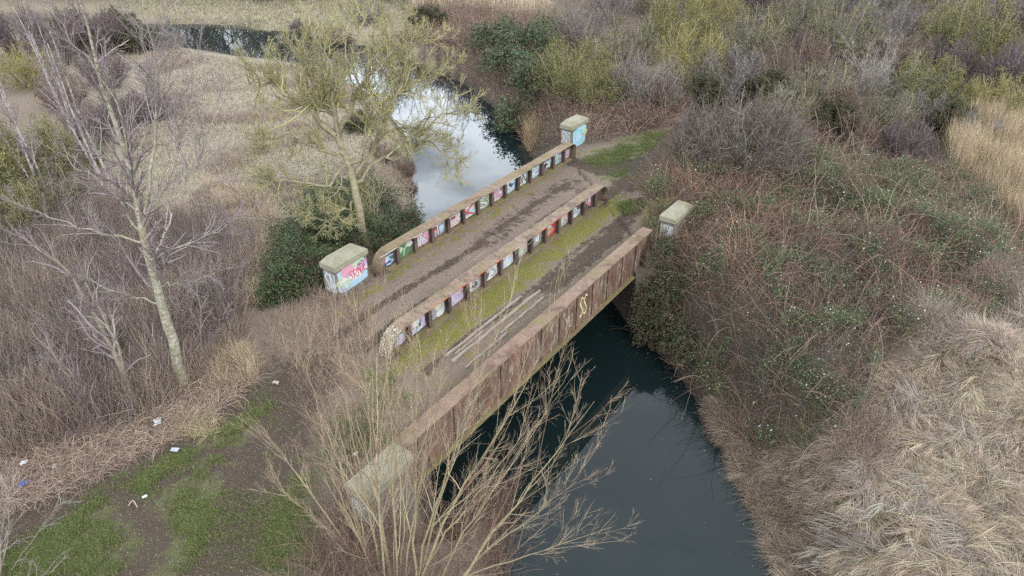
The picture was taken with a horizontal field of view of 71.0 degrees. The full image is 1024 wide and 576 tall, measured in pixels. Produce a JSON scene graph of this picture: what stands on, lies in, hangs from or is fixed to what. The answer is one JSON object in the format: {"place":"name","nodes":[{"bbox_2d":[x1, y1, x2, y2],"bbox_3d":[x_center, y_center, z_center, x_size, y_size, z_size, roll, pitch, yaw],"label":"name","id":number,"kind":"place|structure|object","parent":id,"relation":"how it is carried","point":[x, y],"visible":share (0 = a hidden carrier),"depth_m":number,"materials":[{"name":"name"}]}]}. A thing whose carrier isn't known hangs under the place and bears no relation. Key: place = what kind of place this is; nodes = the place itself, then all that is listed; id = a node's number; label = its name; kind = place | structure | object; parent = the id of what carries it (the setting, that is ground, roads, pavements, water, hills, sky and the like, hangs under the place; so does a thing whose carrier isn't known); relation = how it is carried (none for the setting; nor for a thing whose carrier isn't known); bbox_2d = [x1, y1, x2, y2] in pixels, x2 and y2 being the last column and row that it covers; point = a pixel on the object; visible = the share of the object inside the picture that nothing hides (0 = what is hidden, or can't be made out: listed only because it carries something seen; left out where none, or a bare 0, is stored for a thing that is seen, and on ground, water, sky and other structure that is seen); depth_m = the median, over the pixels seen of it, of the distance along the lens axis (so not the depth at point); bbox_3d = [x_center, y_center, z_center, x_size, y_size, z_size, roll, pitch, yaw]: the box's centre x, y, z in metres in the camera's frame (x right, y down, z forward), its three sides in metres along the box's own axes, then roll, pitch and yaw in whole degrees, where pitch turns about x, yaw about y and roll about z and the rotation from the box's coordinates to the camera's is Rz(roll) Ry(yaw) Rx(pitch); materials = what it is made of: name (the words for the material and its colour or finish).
{"place":"outdoors","nodes":[
{"label":"outdoors","id":0,"kind":"place"},
{"bbox_2d":[103,0,419,307],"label":"pasture grass","id":1,"kind":"structure","parent":0,"point":[238,192],"depth_m":48.83,"materials":[{"name":"plant"}]},
{"bbox_2d":[12,21,780,575],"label":"river","id":2,"kind":"structure","parent":0,"point":[688,517],"depth_m":27.19,"materials":[{"name":"black liquid"}]},
{"bbox_2d":[0,0,1023,575],"bbox_3d":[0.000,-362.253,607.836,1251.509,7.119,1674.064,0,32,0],"label":"ground","id":3,"kind":"structure","parent":0,"point":[222,476],"depth_m":27.84,"materials":[{"name":"plant"}]},
{"bbox_2d":[0,1,46,58],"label":"bush","id":4,"kind":"object","parent":3,"relation":"on","point":[6,35],"visible":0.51,"depth_m":71.28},
{"bbox_2d":[0,39,47,194],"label":"birch tree","id":5,"kind":"object","parent":3,"relation":"on","point":[26,151],"visible":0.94,"depth_m":38.93,"materials":[{"name":"white plant"}]},
{"bbox_2d":[0,175,56,241],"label":"bush","id":6,"kind":"object","parent":3,"relation":"on","point":[29,196],"visible":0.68,"depth_m":37.11,"materials":[{"name":"green plant"}]},
{"bbox_2d":[0,39,74,89],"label":"bush","id":7,"kind":"object","parent":3,"relation":"on","point":[20,71],"visible":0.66,"depth_m":62.15,"materials":[{"name":"green plant"}]},
{"bbox_2d":[0,457,81,575],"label":"shrub","id":8,"kind":"object","parent":3,"relation":"on","point":[8,526],"visible":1,"depth_m":18.63,"materials":[{"name":"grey plant"}]},
{"bbox_2d":[2,0,85,159],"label":"birch tree","id":9,"kind":"object","parent":3,"relation":"on","point":[52,71],"visible":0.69,"depth_m":43.32,"materials":[{"name":"white plant"}]},
{"bbox_2d":[0,101,88,197],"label":"bush","id":10,"kind":"object","parent":3,"relation":"on","point":[13,164],"visible":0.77,"depth_m":41.16,"materials":[{"name":"green plant"}]},
{"bbox_2d":[16,3,82,65],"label":"bush","id":11,"kind":"object","parent":3,"relation":"on","point":[69,52],"visible":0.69,"depth_m":69.09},
{"bbox_2d":[10,158,91,218],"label":"bush","id":12,"kind":"object","parent":3,"relation":"on","point":[54,194],"visible":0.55,"depth_m":39.12,"materials":[{"name":"green plant"}]},
{"bbox_2d":[28,70,90,112],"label":"bush","id":13,"kind":"object","parent":3,"relation":"on","point":[41,98],"visible":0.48,"depth_m":54.74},
{"bbox_2d":[25,316,98,412],"bbox_3d":[-14.874,2.716,23.521,3.439,2.814,1.343,27,41,36],"label":"young tree","id":14,"kind":"object","parent":3,"relation":"on","point":[46,346],"visible":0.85,"depth_m":23.50,"materials":[{"name":"grey plant"}]},
{"bbox_2d":[10,21,116,199],"bbox_3d":[-23.797,-9.292,38.957,3.016,10.282,3.071,-18,36,-26],"label":"birch tree","id":15,"kind":"object","parent":3,"relation":"on","point":[91,139],"visible":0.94,"depth_m":38.52,"materials":[{"name":"white plant"}]},
{"bbox_2d":[47,5,93,35],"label":"bush","id":16,"kind":"object","parent":3,"relation":"on","point":[54,23],"visible":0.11,"depth_m":78.24,"materials":[{"name":"grey plant"}]},
{"bbox_2d":[42,132,108,176],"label":"bush","id":17,"kind":"object","parent":3,"relation":"on","point":[83,156],"visible":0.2,"depth_m":44.30,"materials":[{"name":"green plant"}]},
{"bbox_2d":[0,216,152,409],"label":"young tree","id":18,"kind":"object","parent":3,"relation":"on","point":[93,309],"visible":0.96,"depth_m":22.60,"materials":[{"name":"grey plant"}]},
{"bbox_2d":[61,100,122,145],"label":"bush","id":19,"kind":"object","parent":3,"relation":"on","point":[90,123],"visible":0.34,"depth_m":47.96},
{"bbox_2d":[67,4,124,57],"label":"bush","id":20,"kind":"object","parent":3,"relation":"on","point":[112,24],"visible":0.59,"depth_m":72.70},
{"bbox_2d":[74,25,119,54],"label":"bush","id":21,"kind":"object","parent":3,"relation":"on","point":[80,45],"visible":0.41,"depth_m":72.75,"materials":[{"name":"grey plant"}]},
{"bbox_2d":[71,43,132,92],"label":"bush","id":22,"kind":"object","parent":3,"relation":"on","point":[120,69],"visible":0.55,"depth_m":61.33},
{"bbox_2d":[83,86,150,130],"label":"bush","id":23,"kind":"object","parent":3,"relation":"on","point":[112,101],"visible":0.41,"depth_m":50.69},
{"bbox_2d":[93,3,142,29],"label":"bush","id":24,"kind":"object","parent":3,"relation":"on","point":[122,18],"visible":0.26,"depth_m":78.88,"materials":[{"name":"grey plant"}]},
{"bbox_2d":[111,20,146,45],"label":"bush","id":25,"kind":"object","parent":3,"relation":"on","point":[127,25],"visible":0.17,"depth_m":75.45,"materials":[{"name":"green plant"}]},
{"bbox_2d":[0,0,269,391],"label":"birch tree","id":26,"kind":"object","parent":3,"relation":"on","point":[141,216],"visible":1,"depth_m":21.03,"materials":[{"name":"white plant"}]},
{"bbox_2d":[0,333,271,520],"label":"dead bracken","id":27,"kind":"object","parent":3,"relation":"on","point":[196,416],"visible":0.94,"depth_m":22.49,"materials":[{"name":"plant"}]},
{"bbox_2d":[0,134,273,463],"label":"brushwood","id":28,"kind":"object","parent":3,"relation":"on","point":[32,290],"visible":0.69,"depth_m":27.55,"materials":[{"name":"plant"}]},
{"bbox_2d":[117,22,163,53],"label":"bush","id":29,"kind":"object","parent":3,"relation":"on","point":[132,42],"visible":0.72,"depth_m":73.79,"materials":[{"name":"green plant"}]},
{"bbox_2d":[141,59,154,116],"bbox_3d":[-24.699,-13.029,49.321,0.819,5.512,1.338,-20,37,-29],"label":"birch tree","id":30,"kind":"object","parent":3,"relation":"on","point":[147,85],"visible":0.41,"depth_m":48.68,"materials":[{"name":"white plant"}]},
{"bbox_2d":[122,88,178,123],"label":"bush","id":31,"kind":"object","parent":3,"relation":"on","point":[161,115],"visible":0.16,"depth_m":52.29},
{"bbox_2d":[142,29,186,50],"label":"bush","id":32,"kind":"object","parent":3,"relation":"on","point":[178,39],"visible":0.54,"depth_m":74.91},
{"bbox_2d":[175,235,231,345],"bbox_3d":[-10.831,0.483,25.297,2.055,4.658,1.752,0,32,0],"label":"young tree","id":33,"kind":"object","parent":3,"relation":"on","point":[200,316],"visible":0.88,"depth_m":25.53,"materials":[{"name":"grey plant"}]},
{"bbox_2d":[287,18,316,38],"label":"bush","id":34,"kind":"object","parent":3,"relation":"on","point":[294,25],"visible":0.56,"depth_m":82.62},
{"bbox_2d":[235,162,425,310],"bbox_3d":[-7.821,-2.417,34.520,8.105,5.694,13.974,0,32,0],"label":"ivy bush","id":35,"kind":"object","parent":3,"relation":"on","point":[275,281],"visible":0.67,"depth_m":32.60,"materials":[{"name":"green plant"}]},
{"bbox_2d":[309,49,352,77],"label":"bush","id":36,"kind":"object","parent":3,"relation":"on","point":[334,64],"visible":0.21,"depth_m":66.84,"materials":[{"name":"green plant"}]},
{"bbox_2d":[323,24,354,44],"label":"bush","id":37,"kind":"object","parent":3,"relation":"on","point":[338,36],"visible":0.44,"depth_m":79.60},
{"bbox_2d":[319,243,368,299],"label":"stone pillar","id":38,"kind":"structure","parent":3,"relation":"on","point":[349,260],"depth_m":29.32,"materials":[{"name":"stone"}]},
{"bbox_2d":[338,44,367,61],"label":"bush","id":39,"kind":"object","parent":3,"relation":"on","point":[353,52],"visible":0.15,"depth_m":74.21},
{"bbox_2d":[226,0,490,247],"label":"lichen tree","id":40,"kind":"object","parent":3,"relation":"on","point":[332,84],"visible":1,"depth_m":30.23,"materials":[{"name":"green plant"}]},
{"bbox_2d":[344,109,375,133],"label":"bush","id":41,"kind":"object","parent":3,"relation":"on","point":[350,127],"visible":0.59,"depth_m":49.28,"materials":[{"name":"green plant"}]},
{"bbox_2d":[346,147,388,241],"bbox_3d":[-6.765,-4.267,34.107,2.616,5.271,2.061,-27,41,-36],"label":"young tree","id":42,"kind":"object","parent":3,"relation":"on","point":[366,190],"visible":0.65,"depth_m":33.97,"materials":[{"name":"grey plant"}]},
{"bbox_2d":[346,0,390,26],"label":"bush","id":43,"kind":"object","parent":3,"relation":"on","point":[370,18],"visible":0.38,"depth_m":84.72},
{"bbox_2d":[2,126,752,575],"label":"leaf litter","id":44,"kind":"object","parent":3,"relation":"on","point":[368,370],"visible":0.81,"depth_m":26.43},
{"bbox_2d":[345,442,417,532],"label":"stone pillar","id":45,"kind":"structure","parent":3,"relation":"on","point":[383,483],"depth_m":19.42,"materials":[{"name":"stone"}]},
{"bbox_2d":[367,138,400,163],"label":"bush","id":46,"kind":"object","parent":3,"relation":"on","point":[392,154],"visible":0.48,"depth_m":46.99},
{"bbox_2d":[372,194,404,219],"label":"bush","id":47,"kind":"object","parent":3,"relation":"on","point":[394,203],"visible":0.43,"depth_m":38.36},
{"bbox_2d":[381,27,414,50],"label":"bush","id":48,"kind":"object","parent":3,"relation":"on","point":[395,35],"visible":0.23,"depth_m":76.02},
{"bbox_2d":[244,273,552,575],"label":"scrub","id":49,"kind":"object","parent":3,"relation":"on","point":[449,535],"visible":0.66,"depth_m":22.15,"materials":[{"name":"plant"}]},
{"bbox_2d":[393,158,416,176],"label":"bush","id":50,"kind":"object","parent":3,"relation":"on","point":[410,171],"visible":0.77,"depth_m":47.90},
{"bbox_2d":[419,461,434,525],"bbox_3d":[-4.330,4.280,28.437,1.110,4.450,11.968,-7,33,-11],"label":"abutment","id":51,"kind":"object","parent":3,"relation":"on","point":[425,498],"visible":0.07,"depth_m":23.17,"materials":[{"name":"brown brick"}]},
{"bbox_2d":[358,142,652,484],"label":"railway bridge","id":52,"kind":"structure","parent":51,"relation":"on","point":[486,273],"depth_m":29.95,"materials":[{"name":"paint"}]},
{"bbox_2d":[406,0,450,30],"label":"bush","id":53,"kind":"object","parent":3,"relation":"on","point":[425,9],"visible":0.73,"depth_m":77.84,"materials":[{"name":"green plant"}]},
{"bbox_2d":[219,230,641,575],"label":"willow","id":54,"kind":"object","parent":3,"relation":"on","point":[377,491],"visible":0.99,"depth_m":16.89,"materials":[{"name":"beige plant"}]},
{"bbox_2d":[0,130,916,575],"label":"grass","id":55,"kind":"structure","parent":3,"relation":"on","point":[60,538],"depth_m":19.85,"materials":[{"name":"plant"}]},
{"bbox_2d":[463,9,569,132],"bbox_3d":[0.502,-20.212,62.798,10.288,6.514,23.151,0,32,0],"label":"ivy bush","id":56,"kind":"object","parent":3,"relation":"on","point":[506,50],"visible":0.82,"depth_m":62.24,"materials":[{"name":"green plant"}]},
{"bbox_2d":[524,5,565,32],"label":"bush","id":57,"kind":"object","parent":3,"relation":"on","point":[554,14],"visible":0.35,"depth_m":71.94,"materials":[{"name":"green plant"}]},
{"bbox_2d":[527,26,614,106],"bbox_3d":[4.535,-15.867,52.423,6.791,5.658,6.830,15,35,22],"label":"bush","id":58,"kind":"object","parent":3,"relation":"on","point":[560,77],"visible":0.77,"depth_m":52.20,"materials":[{"name":"green plant"}]},
{"bbox_2d":[560,114,588,146],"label":"stone pillar","id":59,"kind":"structure","parent":3,"relation":"on","point":[574,129],"depth_m":42.99,"materials":[{"name":"stone"}]},
{"bbox_2d":[551,1,612,49],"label":"bush","id":60,"kind":"object","parent":3,"relation":"on","point":[576,29],"visible":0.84,"depth_m":66.91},
{"bbox_2d":[569,56,630,113],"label":"bush","id":61,"kind":"object","parent":3,"relation":"on","point":[588,84],"visible":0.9,"depth_m":48.60,"materials":[{"name":"green plant"}]},
{"bbox_2d":[579,0,638,24],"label":"bush","id":62,"kind":"object","parent":3,"relation":"on","point":[597,4],"visible":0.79,"depth_m":76.89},
{"bbox_2d":[596,5,661,69],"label":"bush","id":63,"kind":"object","parent":3,"relation":"on","point":[647,41],"visible":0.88,"depth_m":61.86,"materials":[{"name":"grey plant"}]},
{"bbox_2d":[612,264,657,328],"bbox_3d":[4.641,-1.918,38.279,1.110,4.450,11.968,-7,33,-12],"label":"abutment","id":64,"kind":"object","parent":3,"relation":"on","point":[621,299],"visible":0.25,"depth_m":33.16,"materials":[{"name":"concrete"}]},
{"bbox_2d":[626,230,708,366],"bbox_3d":[6.983,0.534,31.574,3.560,4.485,5.957,0,32,0],"label":"ivy bush","id":65,"kind":"object","parent":64,"relation":"attached to","point":[659,287],"visible":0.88,"depth_m":31.95,"materials":[{"name":"green plant"}]},
{"bbox_2d":[616,96,658,128],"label":"bush","id":66,"kind":"object","parent":3,"relation":"on","point":[635,106],"visible":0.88,"depth_m":46.16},
{"bbox_2d":[606,43,688,111],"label":"bush","id":67,"kind":"object","parent":3,"relation":"on","point":[641,86],"visible":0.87,"depth_m":48.00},
{"bbox_2d":[634,0,692,12],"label":"bush","id":68,"kind":"object","parent":3,"relation":"on","point":[647,2],"visible":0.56,"depth_m":81.83,"materials":[{"name":"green plant"}]},
{"bbox_2d":[651,78,694,115],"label":"bush","id":69,"kind":"object","parent":3,"relation":"on","point":[686,101],"visible":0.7,"depth_m":48.05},
{"bbox_2d":[638,0,713,54],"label":"bush","id":70,"kind":"object","parent":3,"relation":"on","point":[657,14],"visible":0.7,"depth_m":64.28,"materials":[{"name":"green plant"}]},
{"bbox_2d":[659,200,693,240],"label":"stone pillar","id":71,"kind":"structure","parent":3,"relation":"on","point":[671,216],"depth_m":32.59,"materials":[{"name":"stone"}]},
{"bbox_2d":[649,10,732,86],"bbox_3d":[13.319,-17.587,53.161,6.395,5.519,6.326,4,32,7],"label":"bush","id":72,"kind":"object","parent":3,"relation":"on","point":[685,61],"visible":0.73,"depth_m":52.56,"materials":[{"name":"green plant"}]},
{"bbox_2d":[678,70,728,111],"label":"bush","id":73,"kind":"object","parent":3,"relation":"on","point":[713,90],"visible":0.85,"depth_m":49.18,"materials":[{"name":"green plant"}]},
{"bbox_2d":[396,0,1023,168],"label":"undergrowth","id":74,"kind":"object","parent":3,"relation":"on","point":[452,8],"depth_m":61.41,"materials":[{"name":"plant"}]},
{"bbox_2d":[404,0,1023,244],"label":"reeds","id":75,"kind":"object","parent":3,"relation":"on","point":[1006,157],"visible":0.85,"depth_m":44.08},
{"bbox_2d":[681,0,750,32],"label":"bush","id":76,"kind":"object","parent":3,"relation":"on","point":[723,6],"visible":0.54,"depth_m":67.89,"materials":[{"name":"green plant"}]},
{"bbox_2d":[688,38,770,99],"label":"bush","id":77,"kind":"object","parent":3,"relation":"on","point":[736,73],"visible":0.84,"depth_m":50.81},
{"bbox_2d":[663,76,819,190],"bbox_3d":[11.754,-7.513,36.282,8.023,6.500,7.190,-4,32,-7],"label":"bush","id":78,"kind":"object","parent":3,"relation":"on","point":[755,125],"visible":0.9,"depth_m":35.06,"materials":[{"name":"plant"}]},
{"bbox_2d":[714,0,789,64],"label":"bush","id":79,"kind":"object","parent":3,"relation":"on","point":[760,39],"visible":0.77,"depth_m":57.92,"materials":[{"name":"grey plant"}]},
{"bbox_2d":[735,0,787,16],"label":"bush","id":80,"kind":"object","parent":3,"relation":"on","point":[765,3],"visible":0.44,"depth_m":74.03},
{"bbox_2d":[737,64,801,106],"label":"bush","id":81,"kind":"object","parent":3,"relation":"on","point":[759,82],"visible":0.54,"depth_m":49.26,"materials":[{"name":"green plant"}]},
{"bbox_2d":[752,74,819,126],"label":"bush","id":82,"kind":"object","parent":3,"relation":"on","point":[810,104],"visible":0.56,"depth_m":45.43,"materials":[{"name":"grey plant"}]},
{"bbox_2d":[752,20,836,94],"bbox_3d":[20.186,-16.221,51.347,5.999,5.340,5.821,1,32,1],"label":"bush","id":83,"kind":"object","parent":3,"relation":"on","point":[805,59],"visible":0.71,"depth_m":51.38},
{"bbox_2d":[762,0,835,40],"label":"bush","id":84,"kind":"object","parent":3,"relation":"on","point":[787,14],"visible":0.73,"depth_m":65.11,"materials":[{"name":"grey plant"}]},
{"bbox_2d":[790,115,833,148],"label":"bush","id":85,"kind":"object","parent":3,"relation":"on","point":[823,138],"visible":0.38,"depth_m":40.62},
{"bbox_2d":[608,80,1023,469],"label":"brambles","id":86,"kind":"object","parent":3,"relation":"on","point":[690,176],"visible":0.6,"depth_m":30.16,"materials":[{"name":"plant"}]},
{"bbox_2d":[777,53,860,109],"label":"bush","id":87,"kind":"object","parent":3,"relation":"on","point":[815,79],"visible":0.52,"depth_m":47.34,"materials":[{"name":"grey plant"}]},
{"bbox_2d":[797,70,863,122],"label":"bush","id":88,"kind":"object","parent":3,"relation":"on","point":[852,95],"visible":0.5,"depth_m":46.07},
{"bbox_2d":[809,95,866,140],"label":"bush","id":89,"kind":"object","parent":3,"relation":"on","point":[832,108],"visible":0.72,"depth_m":45.12,"materials":[{"name":"green plant"}]},
{"bbox_2d":[820,0,870,13],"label":"bush","id":90,"kind":"object","parent":3,"relation":"on","point":[852,4],"visible":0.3,"depth_m":77.04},
{"bbox_2d":[804,0,887,59],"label":"bush","id":91,"kind":"object","parent":3,"relation":"on","point":[822,28],"visible":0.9,"depth_m":59.51,"materials":[{"name":"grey plant"}]},
{"bbox_2d":[823,106,882,150],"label":"bush","id":92,"kind":"object","parent":3,"relation":"on","point":[870,132],"visible":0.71,"depth_m":43.66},
{"bbox_2d":[694,236,1023,575],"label":"dry grass","id":93,"kind":"structure","parent":3,"relation":"on","point":[965,457],"depth_m":23.36,"materials":[{"name":"plant"}]},
{"bbox_2d":[841,127,883,153],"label":"bush","id":94,"kind":"object","parent":3,"relation":"on","point":[878,141],"visible":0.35,"depth_m":44.35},
{"bbox_2d":[833,28,943,95],"bbox_3d":[27.127,-16.618,52.752,8.076,4.732,6.059,-8,33,-13],"label":"bush","id":95,"kind":"object","parent":3,"relation":"on","point":[884,74],"visible":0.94,"depth_m":52.60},
{"bbox_2d":[858,84,921,136],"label":"bush","id":96,"kind":"object","parent":3,"relation":"on","point":[879,112],"visible":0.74,"depth_m":47.19,"materials":[{"name":"grey plant"}]},
{"bbox_2d":[849,0,932,49],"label":"bush","id":97,"kind":"object","parent":3,"relation":"on","point":[899,24],"visible":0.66,"depth_m":63.34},
{"bbox_2d":[866,24,935,80],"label":"bush","id":98,"kind":"object","parent":3,"relation":"on","point":[903,47],"visible":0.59,"depth_m":57.07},
{"bbox_2d":[876,113,938,164],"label":"bush","id":99,"kind":"object","parent":3,"relation":"on","point":[916,139],"visible":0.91,"depth_m":43.76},
{"bbox_2d":[883,0,942,10],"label":"bush","id":100,"kind":"object","parent":3,"relation":"on","point":[918,4],"visible":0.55,"depth_m":83.41,"materials":[{"name":"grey plant"}]},
{"bbox_2d":[885,83,949,128],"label":"bush","id":101,"kind":"object","parent":3,"relation":"on","point":[918,100],"visible":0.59,"depth_m":49.63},
{"bbox_2d":[883,45,969,109],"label":"bush","id":102,"kind":"object","parent":3,"relation":"on","point":[952,83],"visible":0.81,"depth_m":52.18,"materials":[{"name":"green plant"}]},
{"bbox_2d":[922,28,979,84],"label":"bush","id":103,"kind":"object","parent":3,"relation":"on","point":[962,56],"visible":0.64,"depth_m":58.43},
{"bbox_2d":[924,91,979,132],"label":"bush","id":104,"kind":"object","parent":3,"relation":"on","point":[954,106],"visible":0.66,"depth_m":48.92,"materials":[{"name":"green plant"}]},
{"bbox_2d":[907,0,1023,75],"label":"bush","id":105,"kind":"object","parent":3,"relation":"on","point":[988,42],"visible":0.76,"depth_m":59.60,"materials":[{"name":"green plant"}]},
{"bbox_2d":[949,67,1023,120],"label":"bush","id":106,"kind":"object","parent":3,"relation":"on","point":[972,91],"visible":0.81,"depth_m":50.66,"materials":[{"name":"green plant"}]},
{"bbox_2d":[958,109,1014,144],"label":"bush","id":107,"kind":"object","parent":3,"relation":"on","point":[969,116],"visible":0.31,"depth_m":46.79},
{"bbox_2d":[970,0,1023,40],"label":"bush","id":108,"kind":"object","parent":3,"relation":"on","point":[1021,16],"visible":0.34,"depth_m":71.04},
{"bbox_2d":[974,34,1023,92],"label":"bush","id":109,"kind":"object","parent":3,"relation":"on","point":[1009,65],"visible":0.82,"depth_m":56.86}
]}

